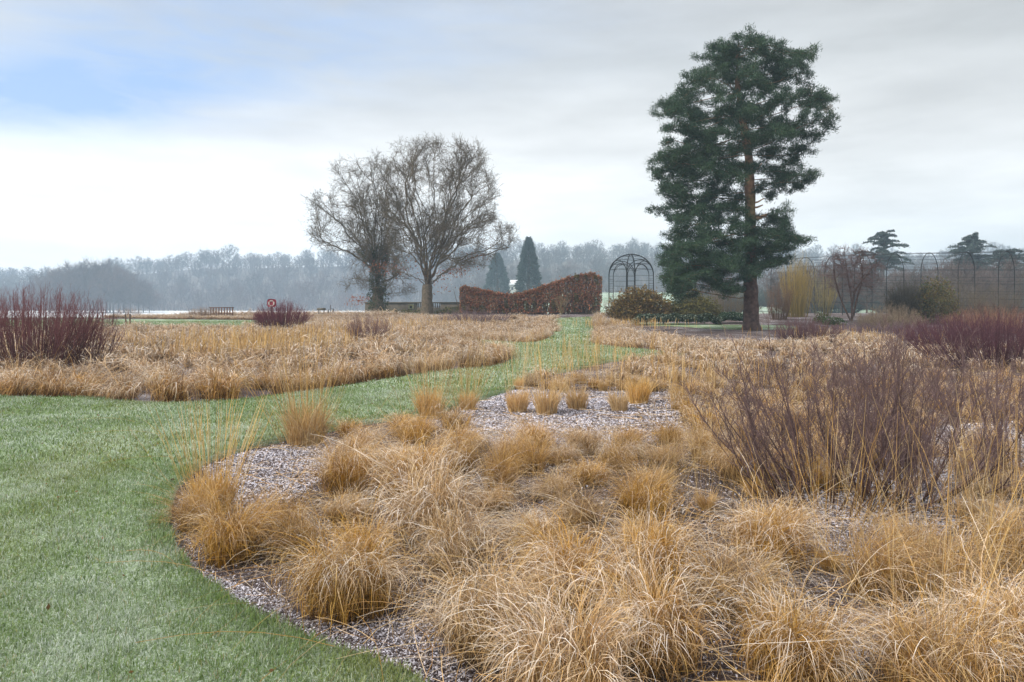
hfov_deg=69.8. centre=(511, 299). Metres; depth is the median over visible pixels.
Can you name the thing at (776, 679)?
grass tussock
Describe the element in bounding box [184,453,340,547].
grass tussock
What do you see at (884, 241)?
cedar tree
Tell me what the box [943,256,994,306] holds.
garden tree
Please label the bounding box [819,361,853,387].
grass tussock
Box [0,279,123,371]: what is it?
dogwood
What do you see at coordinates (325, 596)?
grass tussock
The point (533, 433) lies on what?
grass tussock
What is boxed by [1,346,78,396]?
grass tussock
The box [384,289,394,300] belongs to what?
bare tree
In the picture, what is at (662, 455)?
grass tussock
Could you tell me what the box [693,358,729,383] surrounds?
grass tussock
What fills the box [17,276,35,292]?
bare tree
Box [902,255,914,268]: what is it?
bare tree
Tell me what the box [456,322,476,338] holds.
grass tussock
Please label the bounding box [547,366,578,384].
grass tussock
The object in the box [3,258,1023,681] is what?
ground
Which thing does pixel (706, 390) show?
grass tussock
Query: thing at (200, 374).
grass tussock
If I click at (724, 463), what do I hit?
grass tussock
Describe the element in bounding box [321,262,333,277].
bare tree
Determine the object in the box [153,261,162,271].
bare tree
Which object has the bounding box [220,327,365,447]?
feather grass
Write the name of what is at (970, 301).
bramble shrub
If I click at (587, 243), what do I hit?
bare tree
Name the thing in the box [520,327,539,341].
grass tussock
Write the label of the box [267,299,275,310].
lifebuoy stand
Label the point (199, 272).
bare tree
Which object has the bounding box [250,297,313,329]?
dogwood
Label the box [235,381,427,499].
grass tussock
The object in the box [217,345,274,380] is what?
grass tussock
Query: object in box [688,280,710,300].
garden tree
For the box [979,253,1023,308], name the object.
garden tree
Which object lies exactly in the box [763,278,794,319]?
golden willow
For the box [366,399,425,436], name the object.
grass tussock
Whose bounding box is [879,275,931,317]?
grey bush
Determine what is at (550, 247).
bare tree
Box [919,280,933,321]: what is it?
evergreen shrub
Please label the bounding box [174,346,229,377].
grass tussock
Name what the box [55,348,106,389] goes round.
grass tussock
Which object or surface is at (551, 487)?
grass tussock
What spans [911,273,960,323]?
olive bush
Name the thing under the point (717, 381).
grass tussock
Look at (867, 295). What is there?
garden tree
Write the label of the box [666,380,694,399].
grass tussock
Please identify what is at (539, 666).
grass tussock
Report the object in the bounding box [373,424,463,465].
grass tussock
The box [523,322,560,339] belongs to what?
grass tussock
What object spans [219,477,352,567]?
grass tussock
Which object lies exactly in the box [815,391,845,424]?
grass tussock
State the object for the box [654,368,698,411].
grass tussock
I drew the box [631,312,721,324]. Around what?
hedge
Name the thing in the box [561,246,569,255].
bare tree
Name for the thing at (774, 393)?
grass tussock
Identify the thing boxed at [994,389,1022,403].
grass tussock
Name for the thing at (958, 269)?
iron tunnel
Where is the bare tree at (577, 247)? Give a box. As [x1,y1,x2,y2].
[570,244,580,258]
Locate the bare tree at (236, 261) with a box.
[230,257,241,266]
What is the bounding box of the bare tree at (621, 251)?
[614,245,629,259]
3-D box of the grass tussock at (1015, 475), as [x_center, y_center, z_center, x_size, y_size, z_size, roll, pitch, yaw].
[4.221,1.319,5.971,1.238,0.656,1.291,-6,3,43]
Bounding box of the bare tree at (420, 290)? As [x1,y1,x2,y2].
[417,278,440,294]
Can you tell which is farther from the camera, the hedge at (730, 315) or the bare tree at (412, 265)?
the bare tree at (412, 265)
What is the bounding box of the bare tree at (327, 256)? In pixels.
[324,249,335,263]
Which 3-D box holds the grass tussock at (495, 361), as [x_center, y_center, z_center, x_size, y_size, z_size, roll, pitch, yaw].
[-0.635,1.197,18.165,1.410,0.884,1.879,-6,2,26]
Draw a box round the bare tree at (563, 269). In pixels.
[552,264,570,285]
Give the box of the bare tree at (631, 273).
[619,265,640,284]
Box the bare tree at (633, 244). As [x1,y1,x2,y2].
[624,237,639,252]
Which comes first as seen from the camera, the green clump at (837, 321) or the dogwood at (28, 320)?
the dogwood at (28, 320)
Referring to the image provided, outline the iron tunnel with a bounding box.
[771,251,1023,315]
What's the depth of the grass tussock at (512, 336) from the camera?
27.24 m
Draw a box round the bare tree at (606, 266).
[601,261,617,282]
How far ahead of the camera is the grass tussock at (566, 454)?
7.19 m
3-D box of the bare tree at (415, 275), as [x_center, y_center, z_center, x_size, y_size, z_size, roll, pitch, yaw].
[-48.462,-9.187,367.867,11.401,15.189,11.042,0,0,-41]
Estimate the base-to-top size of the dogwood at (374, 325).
1.271 m
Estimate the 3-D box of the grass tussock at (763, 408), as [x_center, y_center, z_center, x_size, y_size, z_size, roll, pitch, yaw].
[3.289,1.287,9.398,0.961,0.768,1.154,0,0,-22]
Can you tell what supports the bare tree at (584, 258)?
on the ground at (725, 334)
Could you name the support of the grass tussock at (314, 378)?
on the ground at (725, 334)
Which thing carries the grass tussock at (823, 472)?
on the ground at (725, 334)
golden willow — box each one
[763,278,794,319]
[779,247,816,316]
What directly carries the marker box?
on the ground at (725, 334)
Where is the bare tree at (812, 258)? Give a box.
[806,250,820,264]
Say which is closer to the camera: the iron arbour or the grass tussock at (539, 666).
the grass tussock at (539, 666)
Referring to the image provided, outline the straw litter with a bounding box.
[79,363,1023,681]
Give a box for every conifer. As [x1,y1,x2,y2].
[483,252,511,293]
[512,236,541,294]
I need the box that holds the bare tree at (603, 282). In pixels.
[591,270,606,287]
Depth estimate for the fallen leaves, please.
5.91 m
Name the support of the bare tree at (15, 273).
on the ground at (725, 334)
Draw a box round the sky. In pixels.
[0,0,1023,281]
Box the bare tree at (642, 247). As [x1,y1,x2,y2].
[634,242,649,252]
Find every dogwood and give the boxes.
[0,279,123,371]
[30,305,125,368]
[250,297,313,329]
[343,312,397,342]
[436,307,510,323]
[768,315,843,341]
[828,320,942,334]
[890,311,1014,351]
[897,301,1023,370]
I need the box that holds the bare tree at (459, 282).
[451,273,468,297]
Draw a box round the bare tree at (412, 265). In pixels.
[402,255,422,272]
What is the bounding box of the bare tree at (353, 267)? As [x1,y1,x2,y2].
[349,258,364,275]
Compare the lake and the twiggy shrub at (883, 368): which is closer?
the twiggy shrub at (883, 368)
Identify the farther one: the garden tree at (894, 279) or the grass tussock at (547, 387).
the garden tree at (894, 279)
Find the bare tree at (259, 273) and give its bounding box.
[252,263,265,281]
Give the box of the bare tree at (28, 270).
[18,266,34,279]
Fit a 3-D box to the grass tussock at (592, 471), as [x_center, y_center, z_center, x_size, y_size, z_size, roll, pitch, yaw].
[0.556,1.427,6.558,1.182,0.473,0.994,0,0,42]
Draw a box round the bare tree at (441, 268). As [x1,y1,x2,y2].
[440,261,454,274]
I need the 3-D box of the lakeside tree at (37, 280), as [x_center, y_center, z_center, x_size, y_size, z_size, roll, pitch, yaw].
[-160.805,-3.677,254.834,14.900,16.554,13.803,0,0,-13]
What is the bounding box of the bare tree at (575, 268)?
[565,261,580,276]
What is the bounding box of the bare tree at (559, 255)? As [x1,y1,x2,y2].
[551,249,567,267]
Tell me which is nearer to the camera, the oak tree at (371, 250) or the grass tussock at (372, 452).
the grass tussock at (372, 452)
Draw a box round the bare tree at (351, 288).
[338,277,356,294]
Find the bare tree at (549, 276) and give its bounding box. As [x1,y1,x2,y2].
[539,269,553,281]
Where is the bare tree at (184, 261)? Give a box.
[174,254,188,270]
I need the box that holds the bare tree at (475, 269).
[471,267,485,280]
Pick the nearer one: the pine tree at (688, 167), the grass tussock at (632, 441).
the grass tussock at (632, 441)
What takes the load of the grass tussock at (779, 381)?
on the ground at (725, 334)
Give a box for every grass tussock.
[0,336,60,395]
[0,350,24,378]
[0,363,28,391]
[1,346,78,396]
[1,348,44,377]
[6,334,82,386]
[6,350,71,382]
[51,353,151,400]
[54,355,91,377]
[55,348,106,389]
[59,355,133,396]
[65,346,117,375]
[70,347,131,381]
[72,357,139,385]
[93,357,173,392]
[104,455,246,541]
[109,332,228,401]
[118,347,198,393]
[122,346,174,379]
[128,443,348,585]
[129,333,195,381]
[135,351,185,386]
[155,321,261,401]
[161,455,500,681]
[172,350,253,389]
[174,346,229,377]
[179,351,260,394]
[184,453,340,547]
[197,355,249,377]
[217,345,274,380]
[219,352,275,383]
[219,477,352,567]
[226,345,295,388]
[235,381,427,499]
[243,450,417,569]
[244,341,335,393]
[249,355,337,390]
[252,352,302,379]
[272,348,319,380]
[278,457,645,681]
[282,418,426,503]
[286,459,394,528]
[290,380,597,584]
[302,418,393,457]
[307,337,370,386]
[314,353,352,373]
[322,380,495,520]
[324,344,394,382]
[325,399,371,436]
[333,404,398,446]
[351,471,694,681]
[355,335,412,378]
[363,328,428,375]
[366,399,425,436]
[367,411,444,448]
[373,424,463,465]
[377,405,421,423]
[386,449,689,640]
[387,452,600,601]
[388,400,459,441]
[391,387,518,465]
[398,387,489,431]
[407,340,469,372]
[410,410,489,479]
[419,331,473,369]
[421,415,502,450]
[425,331,496,367]
[427,327,449,340]
[430,316,495,349]
[430,325,467,340]
[433,323,460,343]
[443,401,540,495]
[451,322,483,338]
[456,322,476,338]
[462,329,493,338]
[464,460,550,516]
[465,329,491,347]
[467,333,507,365]
[467,403,580,453]
[468,456,625,571]
[476,316,525,360]
[477,419,548,463]
[481,325,506,340]
[481,326,518,359]
[485,487,614,548]
[488,411,590,477]
[491,325,513,340]
[495,453,604,505]
[506,330,522,341]
[507,474,835,681]
[511,461,655,539]
[512,332,540,341]
[518,369,554,386]
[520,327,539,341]
[520,438,803,641]
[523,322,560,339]
[525,326,543,340]
[525,405,627,455]
[532,321,551,336]
[532,368,596,389]
[541,416,608,465]
[546,447,625,490]
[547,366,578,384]
[558,348,600,383]
[568,477,733,554]
[581,364,613,388]
[582,414,655,471]
[584,412,676,458]
[586,407,672,445]
[587,312,609,326]
[587,442,704,497]
[588,444,716,521]
[599,364,623,386]
[609,375,636,390]
[617,362,653,385]
[628,479,989,681]
[630,399,705,446]
[630,417,710,473]
[632,366,672,391]
[634,473,863,652]
[647,374,738,463]
[652,372,669,388]
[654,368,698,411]
[658,352,710,385]
[664,375,713,388]
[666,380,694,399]
[668,389,709,414]
[669,368,711,394]
[673,379,766,436]
[673,391,715,421]
[673,613,1018,681]
[675,400,816,483]
[676,418,910,604]
[683,429,735,451]
[692,364,726,398]
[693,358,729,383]
[693,372,740,406]
[698,391,743,412]
[701,376,761,395]
[706,375,725,387]
[706,398,758,428]
[709,401,750,418]
[712,390,812,448]
[717,380,746,403]
[724,479,838,541]
[728,508,1023,681]
[734,373,802,387]
[735,374,794,426]
[737,417,844,474]
[738,397,841,463]
[739,386,770,399]
[746,385,823,437]
[752,377,796,404]
[761,363,790,383]
[763,365,795,391]
[765,381,790,397]
[765,392,801,416]
[767,363,814,404]
[774,487,1016,609]
[784,423,890,497]
[786,382,844,427]
[788,355,832,396]
[801,394,913,442]
[802,472,1019,563]
[811,413,841,437]
[812,428,860,458]
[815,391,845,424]
[817,367,848,405]
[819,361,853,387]
[825,396,915,469]
[825,455,1023,611]
[829,378,872,411]
[847,464,1023,678]
[851,364,973,443]
[862,543,1023,681]
[864,443,1023,580]
[878,364,915,392]
[885,435,946,455]
[890,394,962,428]
[901,425,1021,480]
[905,386,941,408]
[912,394,989,414]
[918,404,1023,471]
[920,353,955,381]
[929,442,1023,502]
[936,465,1023,527]
[945,384,998,422]
[952,370,1006,397]
[952,385,994,412]
[955,352,1008,382]
[973,475,1023,522]
[975,395,1022,420]
[982,357,1022,384]
[989,376,1021,396]
[992,387,1023,410]
[993,442,1023,497]
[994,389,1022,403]
[1000,368,1023,392]
[1007,411,1023,430]
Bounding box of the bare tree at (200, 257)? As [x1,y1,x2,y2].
[191,248,209,268]
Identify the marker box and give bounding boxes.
[408,304,413,309]
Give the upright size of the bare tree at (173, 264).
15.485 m
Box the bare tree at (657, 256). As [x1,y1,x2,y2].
[652,249,666,268]
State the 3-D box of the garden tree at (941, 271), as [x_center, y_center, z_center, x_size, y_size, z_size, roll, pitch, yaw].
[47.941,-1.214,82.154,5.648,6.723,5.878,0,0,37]
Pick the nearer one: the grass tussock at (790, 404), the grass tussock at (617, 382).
the grass tussock at (790, 404)
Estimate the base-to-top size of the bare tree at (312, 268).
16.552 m
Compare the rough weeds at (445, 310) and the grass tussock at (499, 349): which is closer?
the grass tussock at (499, 349)
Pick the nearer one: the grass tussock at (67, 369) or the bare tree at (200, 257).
the grass tussock at (67, 369)
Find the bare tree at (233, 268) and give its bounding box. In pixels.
[217,260,239,281]
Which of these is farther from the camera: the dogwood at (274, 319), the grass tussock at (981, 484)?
the dogwood at (274, 319)
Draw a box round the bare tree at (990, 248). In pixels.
[982,241,1001,253]
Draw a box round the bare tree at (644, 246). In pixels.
[635,242,654,260]
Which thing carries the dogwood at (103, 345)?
on the ground at (725, 334)
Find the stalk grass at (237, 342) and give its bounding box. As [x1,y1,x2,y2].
[88,315,981,411]
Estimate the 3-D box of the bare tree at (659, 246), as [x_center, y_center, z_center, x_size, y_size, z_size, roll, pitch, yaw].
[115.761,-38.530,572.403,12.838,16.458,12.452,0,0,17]
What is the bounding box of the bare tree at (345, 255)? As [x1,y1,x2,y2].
[342,249,353,261]
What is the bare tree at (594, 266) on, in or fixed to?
on the ground at (725, 334)
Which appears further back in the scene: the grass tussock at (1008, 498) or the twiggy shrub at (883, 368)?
the twiggy shrub at (883, 368)
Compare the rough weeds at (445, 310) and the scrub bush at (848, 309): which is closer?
the rough weeds at (445, 310)
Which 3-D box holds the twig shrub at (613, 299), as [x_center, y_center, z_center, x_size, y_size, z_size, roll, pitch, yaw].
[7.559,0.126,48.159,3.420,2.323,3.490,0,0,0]
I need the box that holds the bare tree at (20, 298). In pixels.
[18,292,28,307]
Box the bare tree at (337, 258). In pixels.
[333,253,341,267]
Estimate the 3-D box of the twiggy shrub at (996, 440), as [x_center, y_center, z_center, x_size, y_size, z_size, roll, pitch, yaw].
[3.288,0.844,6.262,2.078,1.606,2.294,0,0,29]
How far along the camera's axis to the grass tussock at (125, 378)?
12.80 m
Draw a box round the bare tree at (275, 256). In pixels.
[271,252,283,263]
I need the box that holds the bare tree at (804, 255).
[799,250,808,261]
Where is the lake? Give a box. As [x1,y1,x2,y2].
[0,310,361,317]
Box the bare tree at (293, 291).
[281,282,302,309]
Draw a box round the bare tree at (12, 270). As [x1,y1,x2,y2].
[4,268,19,281]
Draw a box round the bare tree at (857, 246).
[848,243,863,256]
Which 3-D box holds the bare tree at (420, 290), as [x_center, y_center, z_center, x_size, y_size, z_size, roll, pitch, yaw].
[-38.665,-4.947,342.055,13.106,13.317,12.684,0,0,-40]
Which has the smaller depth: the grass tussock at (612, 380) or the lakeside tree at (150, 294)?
the grass tussock at (612, 380)
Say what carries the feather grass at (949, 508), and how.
on the ground at (725, 334)
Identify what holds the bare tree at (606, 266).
on the ground at (725, 334)
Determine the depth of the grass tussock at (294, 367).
14.10 m
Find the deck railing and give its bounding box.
[209,307,233,315]
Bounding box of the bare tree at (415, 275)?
[406,270,424,292]
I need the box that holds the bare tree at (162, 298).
[145,290,164,310]
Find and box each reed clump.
[113,307,143,317]
[188,307,217,317]
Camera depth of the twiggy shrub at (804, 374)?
12.59 m
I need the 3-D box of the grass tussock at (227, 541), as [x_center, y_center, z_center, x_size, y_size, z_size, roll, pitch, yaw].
[-1.781,1.260,4.625,1.482,0.737,1.339,-4,6,-19]
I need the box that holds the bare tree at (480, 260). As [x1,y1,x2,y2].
[472,250,484,270]
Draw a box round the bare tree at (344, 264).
[335,257,352,275]
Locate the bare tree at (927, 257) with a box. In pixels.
[914,255,940,273]
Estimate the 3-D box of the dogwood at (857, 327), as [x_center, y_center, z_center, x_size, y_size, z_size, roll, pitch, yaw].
[18.017,1.274,35.316,6.002,0.769,3.091,0,0,0]
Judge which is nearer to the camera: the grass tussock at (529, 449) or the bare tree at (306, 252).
the grass tussock at (529, 449)
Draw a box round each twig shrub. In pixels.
[604,285,634,315]
[694,281,743,312]
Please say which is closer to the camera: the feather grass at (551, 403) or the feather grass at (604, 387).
the feather grass at (551, 403)
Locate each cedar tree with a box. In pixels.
[852,229,914,286]
[943,231,996,279]
[981,248,1023,280]
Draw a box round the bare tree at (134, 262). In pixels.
[124,255,144,270]
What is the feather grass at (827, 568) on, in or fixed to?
on the ground at (725, 334)
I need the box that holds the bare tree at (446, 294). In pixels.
[432,283,458,300]
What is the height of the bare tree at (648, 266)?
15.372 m
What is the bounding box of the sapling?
[553,290,569,314]
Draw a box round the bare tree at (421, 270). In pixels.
[417,261,433,276]
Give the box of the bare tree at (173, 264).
[161,255,180,272]
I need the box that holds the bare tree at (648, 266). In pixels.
[637,255,658,278]
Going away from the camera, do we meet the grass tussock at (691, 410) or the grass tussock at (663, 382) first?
the grass tussock at (691, 410)
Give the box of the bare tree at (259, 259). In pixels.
[251,253,266,266]
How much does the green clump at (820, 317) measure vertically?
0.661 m
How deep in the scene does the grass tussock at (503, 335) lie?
27.69 m
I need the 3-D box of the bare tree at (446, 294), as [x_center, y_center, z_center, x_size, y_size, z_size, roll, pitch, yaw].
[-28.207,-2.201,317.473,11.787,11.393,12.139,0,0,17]
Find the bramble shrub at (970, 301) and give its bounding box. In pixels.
[907,270,1015,320]
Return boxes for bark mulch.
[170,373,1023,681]
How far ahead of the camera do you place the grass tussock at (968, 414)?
9.70 m
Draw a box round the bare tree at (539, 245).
[535,242,544,258]
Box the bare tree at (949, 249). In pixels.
[944,244,956,259]
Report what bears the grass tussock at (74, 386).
on the ground at (725, 334)
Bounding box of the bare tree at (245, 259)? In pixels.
[242,252,258,272]
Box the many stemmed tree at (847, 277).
[815,243,887,320]
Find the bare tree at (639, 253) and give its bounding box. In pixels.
[624,248,642,264]
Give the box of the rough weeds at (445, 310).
[434,306,467,313]
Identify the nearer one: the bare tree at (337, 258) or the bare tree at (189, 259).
the bare tree at (337, 258)
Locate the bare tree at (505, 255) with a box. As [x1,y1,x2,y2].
[500,249,514,265]
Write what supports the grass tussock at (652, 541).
on the ground at (725, 334)
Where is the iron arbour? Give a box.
[603,254,653,310]
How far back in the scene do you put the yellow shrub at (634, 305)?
46.48 m
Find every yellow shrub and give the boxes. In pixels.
[602,284,672,320]
[658,289,723,316]
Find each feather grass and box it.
[128,381,292,514]
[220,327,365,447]
[394,330,500,418]
[437,343,503,410]
[475,330,543,412]
[490,315,539,388]
[521,341,574,414]
[538,334,593,409]
[541,337,591,392]
[575,333,624,390]
[587,332,680,411]
[591,388,725,482]
[619,370,658,404]
[622,392,771,517]
[630,346,694,398]
[676,388,920,583]
[690,387,827,501]
[755,378,1023,615]
[763,384,1022,604]
[780,413,1023,678]
[845,390,1023,602]
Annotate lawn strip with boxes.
[636,323,793,329]
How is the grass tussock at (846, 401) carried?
on the ground at (725, 334)
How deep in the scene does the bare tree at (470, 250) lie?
478.67 m
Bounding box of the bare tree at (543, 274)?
[540,268,550,283]
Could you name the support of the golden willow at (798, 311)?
on the ground at (725, 334)
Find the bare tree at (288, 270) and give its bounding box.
[275,261,298,280]
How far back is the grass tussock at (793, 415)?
8.41 m
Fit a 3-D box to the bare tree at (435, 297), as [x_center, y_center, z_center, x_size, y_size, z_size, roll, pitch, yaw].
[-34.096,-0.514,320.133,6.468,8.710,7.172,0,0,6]
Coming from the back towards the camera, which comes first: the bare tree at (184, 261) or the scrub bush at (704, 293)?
the bare tree at (184, 261)
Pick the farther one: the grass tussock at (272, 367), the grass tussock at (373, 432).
the grass tussock at (272, 367)
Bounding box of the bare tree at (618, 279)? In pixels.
[609,270,625,291]
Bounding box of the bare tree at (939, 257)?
[932,250,949,267]
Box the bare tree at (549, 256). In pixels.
[536,249,553,269]
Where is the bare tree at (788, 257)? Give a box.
[780,251,797,268]
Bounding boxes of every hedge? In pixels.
[454,271,602,314]
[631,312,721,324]
[717,311,742,321]
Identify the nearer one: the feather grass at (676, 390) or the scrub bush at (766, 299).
the feather grass at (676, 390)
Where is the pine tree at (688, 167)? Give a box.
[643,23,841,329]
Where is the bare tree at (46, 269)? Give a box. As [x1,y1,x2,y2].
[37,266,53,276]
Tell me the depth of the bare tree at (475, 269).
370.14 m
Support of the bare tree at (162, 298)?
on the ground at (725, 334)
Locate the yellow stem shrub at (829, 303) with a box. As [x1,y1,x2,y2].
[802,270,842,315]
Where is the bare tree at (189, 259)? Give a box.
[178,251,196,266]
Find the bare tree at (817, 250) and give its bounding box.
[809,245,823,258]
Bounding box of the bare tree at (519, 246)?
[506,238,523,255]
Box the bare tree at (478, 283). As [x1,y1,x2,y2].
[469,273,485,289]
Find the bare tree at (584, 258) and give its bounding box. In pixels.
[574,248,592,268]
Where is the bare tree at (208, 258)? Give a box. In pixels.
[202,250,216,267]
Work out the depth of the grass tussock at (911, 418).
8.26 m
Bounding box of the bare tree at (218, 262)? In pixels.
[208,249,225,269]
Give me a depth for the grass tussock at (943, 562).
3.84 m
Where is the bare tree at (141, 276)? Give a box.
[131,270,148,284]
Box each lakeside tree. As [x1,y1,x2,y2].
[0,284,19,306]
[21,269,51,308]
[26,268,60,312]
[26,280,48,312]
[35,268,72,307]
[41,260,87,309]
[58,275,89,306]
[64,259,91,312]
[65,265,102,312]
[74,256,92,309]
[74,256,123,311]
[76,261,110,312]
[82,269,121,312]
[88,262,135,312]
[89,255,122,312]
[91,259,132,311]
[103,265,144,312]
[114,275,143,312]
[126,279,154,312]
[135,281,154,311]
[139,285,161,312]
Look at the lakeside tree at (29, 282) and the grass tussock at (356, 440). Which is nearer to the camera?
the grass tussock at (356, 440)
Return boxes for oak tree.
[298,149,419,310]
[363,131,523,314]
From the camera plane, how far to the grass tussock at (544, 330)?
30.77 m
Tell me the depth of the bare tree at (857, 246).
548.89 m
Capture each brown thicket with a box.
[851,300,932,331]
[939,303,1023,333]
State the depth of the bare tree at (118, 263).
548.33 m
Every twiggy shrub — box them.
[675,303,1002,519]
[747,347,848,397]
[752,305,1023,507]
[814,343,969,400]
[902,331,1023,475]
[905,343,1023,415]
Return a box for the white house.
[509,280,518,292]
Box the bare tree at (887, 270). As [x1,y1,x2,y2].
[873,263,897,276]
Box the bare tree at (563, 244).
[554,240,570,251]
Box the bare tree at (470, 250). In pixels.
[458,244,473,258]
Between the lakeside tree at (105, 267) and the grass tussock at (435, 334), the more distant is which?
the lakeside tree at (105, 267)
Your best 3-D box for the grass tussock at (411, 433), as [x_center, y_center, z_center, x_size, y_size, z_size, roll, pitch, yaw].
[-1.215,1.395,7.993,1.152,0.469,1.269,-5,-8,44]
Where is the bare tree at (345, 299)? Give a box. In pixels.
[335,290,353,310]
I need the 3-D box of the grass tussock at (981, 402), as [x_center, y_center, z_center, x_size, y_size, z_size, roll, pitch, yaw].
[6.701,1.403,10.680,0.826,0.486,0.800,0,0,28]
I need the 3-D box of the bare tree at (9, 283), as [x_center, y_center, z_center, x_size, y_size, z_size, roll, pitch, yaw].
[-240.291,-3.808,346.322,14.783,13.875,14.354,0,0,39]
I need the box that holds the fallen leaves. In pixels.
[9,397,374,672]
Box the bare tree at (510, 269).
[506,264,517,277]
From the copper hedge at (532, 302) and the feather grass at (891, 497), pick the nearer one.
the feather grass at (891, 497)
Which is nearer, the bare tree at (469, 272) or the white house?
the white house
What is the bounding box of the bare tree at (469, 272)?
[461,257,478,279]
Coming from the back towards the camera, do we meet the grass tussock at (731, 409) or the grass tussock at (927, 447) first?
the grass tussock at (731, 409)
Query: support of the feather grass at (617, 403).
on the ground at (725, 334)
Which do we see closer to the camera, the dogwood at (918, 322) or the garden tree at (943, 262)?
the dogwood at (918, 322)
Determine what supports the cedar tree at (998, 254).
on the ground at (725, 334)
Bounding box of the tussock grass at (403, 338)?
[0,306,1023,382]
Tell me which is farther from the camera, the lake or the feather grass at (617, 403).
the lake
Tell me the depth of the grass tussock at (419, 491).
4.99 m
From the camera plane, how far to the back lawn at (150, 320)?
53.42 m
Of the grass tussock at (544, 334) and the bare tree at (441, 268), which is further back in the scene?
the bare tree at (441, 268)
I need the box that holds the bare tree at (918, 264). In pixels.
[910,255,929,272]
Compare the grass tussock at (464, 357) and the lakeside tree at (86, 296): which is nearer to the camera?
the grass tussock at (464, 357)
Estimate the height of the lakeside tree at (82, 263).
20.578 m
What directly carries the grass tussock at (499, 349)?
on the ground at (725, 334)
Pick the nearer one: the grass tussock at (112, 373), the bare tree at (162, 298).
the grass tussock at (112, 373)
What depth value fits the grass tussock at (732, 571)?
3.78 m
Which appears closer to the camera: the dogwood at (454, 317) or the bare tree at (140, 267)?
the dogwood at (454, 317)
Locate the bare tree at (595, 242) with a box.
[587,239,604,251]
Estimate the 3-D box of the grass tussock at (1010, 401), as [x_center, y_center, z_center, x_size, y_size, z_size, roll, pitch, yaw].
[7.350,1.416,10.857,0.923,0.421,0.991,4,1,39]
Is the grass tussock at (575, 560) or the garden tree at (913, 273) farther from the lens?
the garden tree at (913, 273)
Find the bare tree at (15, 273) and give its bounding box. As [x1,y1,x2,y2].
[7,267,21,279]
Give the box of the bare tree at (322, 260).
[317,248,330,262]
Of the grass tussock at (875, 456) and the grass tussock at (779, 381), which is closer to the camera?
the grass tussock at (875, 456)
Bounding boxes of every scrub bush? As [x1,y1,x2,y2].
[682,282,738,309]
[704,282,769,311]
[758,274,826,312]
[758,288,778,306]
[809,279,873,312]
[860,271,923,312]
[913,270,995,311]
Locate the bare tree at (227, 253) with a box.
[218,243,238,262]
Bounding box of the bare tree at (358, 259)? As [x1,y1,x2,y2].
[351,248,368,267]
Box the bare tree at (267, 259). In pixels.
[262,257,271,268]
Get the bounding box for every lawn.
[0,317,682,681]
[21,319,264,326]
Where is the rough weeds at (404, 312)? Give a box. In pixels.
[377,308,420,314]
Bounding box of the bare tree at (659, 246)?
[652,242,663,255]
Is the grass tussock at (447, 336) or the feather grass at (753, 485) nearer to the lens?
the feather grass at (753, 485)
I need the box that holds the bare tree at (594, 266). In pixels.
[586,253,604,273]
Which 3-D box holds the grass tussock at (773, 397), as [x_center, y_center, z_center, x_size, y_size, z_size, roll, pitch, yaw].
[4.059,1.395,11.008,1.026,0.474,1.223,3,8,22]
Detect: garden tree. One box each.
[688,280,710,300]
[704,272,739,309]
[757,269,783,290]
[764,268,800,305]
[790,262,833,312]
[803,254,841,311]
[819,262,868,312]
[837,258,878,289]
[843,257,892,312]
[874,266,912,304]
[882,271,919,287]
[895,266,939,300]
[910,259,938,283]
[918,260,962,309]
[922,254,981,308]
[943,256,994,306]
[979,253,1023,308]
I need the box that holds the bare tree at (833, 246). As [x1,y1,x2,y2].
[825,244,841,262]
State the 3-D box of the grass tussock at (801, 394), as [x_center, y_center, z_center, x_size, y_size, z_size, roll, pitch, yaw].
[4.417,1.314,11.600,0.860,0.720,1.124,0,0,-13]
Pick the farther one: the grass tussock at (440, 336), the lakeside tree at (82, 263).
the lakeside tree at (82, 263)
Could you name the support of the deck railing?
on the ground at (725, 334)
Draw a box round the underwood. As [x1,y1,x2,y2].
[0,244,1022,310]
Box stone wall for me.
[364,302,459,313]
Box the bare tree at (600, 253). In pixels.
[594,248,606,258]
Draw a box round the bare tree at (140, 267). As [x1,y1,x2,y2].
[138,259,153,272]
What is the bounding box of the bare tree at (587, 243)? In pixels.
[582,242,596,257]
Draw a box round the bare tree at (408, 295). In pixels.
[395,280,415,301]
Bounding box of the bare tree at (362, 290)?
[358,278,371,299]
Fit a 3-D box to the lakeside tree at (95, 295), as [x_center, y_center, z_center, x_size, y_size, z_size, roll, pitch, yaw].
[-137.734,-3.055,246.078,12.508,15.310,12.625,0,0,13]
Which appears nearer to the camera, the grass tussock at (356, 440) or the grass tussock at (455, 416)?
the grass tussock at (356, 440)
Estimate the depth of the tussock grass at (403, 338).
22.53 m
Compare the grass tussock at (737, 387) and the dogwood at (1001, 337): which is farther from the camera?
the dogwood at (1001, 337)
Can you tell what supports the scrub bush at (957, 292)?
on the ground at (725, 334)
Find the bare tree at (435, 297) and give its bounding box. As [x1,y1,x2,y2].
[432,290,439,306]
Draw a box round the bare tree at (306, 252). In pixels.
[299,248,314,262]
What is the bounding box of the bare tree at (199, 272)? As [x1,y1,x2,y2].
[192,263,206,277]
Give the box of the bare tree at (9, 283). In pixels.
[0,277,21,294]
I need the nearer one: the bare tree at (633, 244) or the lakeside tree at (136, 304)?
the lakeside tree at (136, 304)
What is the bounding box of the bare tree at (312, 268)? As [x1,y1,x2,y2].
[300,257,319,280]
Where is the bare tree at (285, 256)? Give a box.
[279,254,288,265]
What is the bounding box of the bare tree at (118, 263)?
[111,257,125,266]
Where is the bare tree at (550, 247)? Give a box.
[546,244,556,255]
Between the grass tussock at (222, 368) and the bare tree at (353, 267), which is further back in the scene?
the bare tree at (353, 267)
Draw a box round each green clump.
[813,312,829,322]
[821,316,847,324]

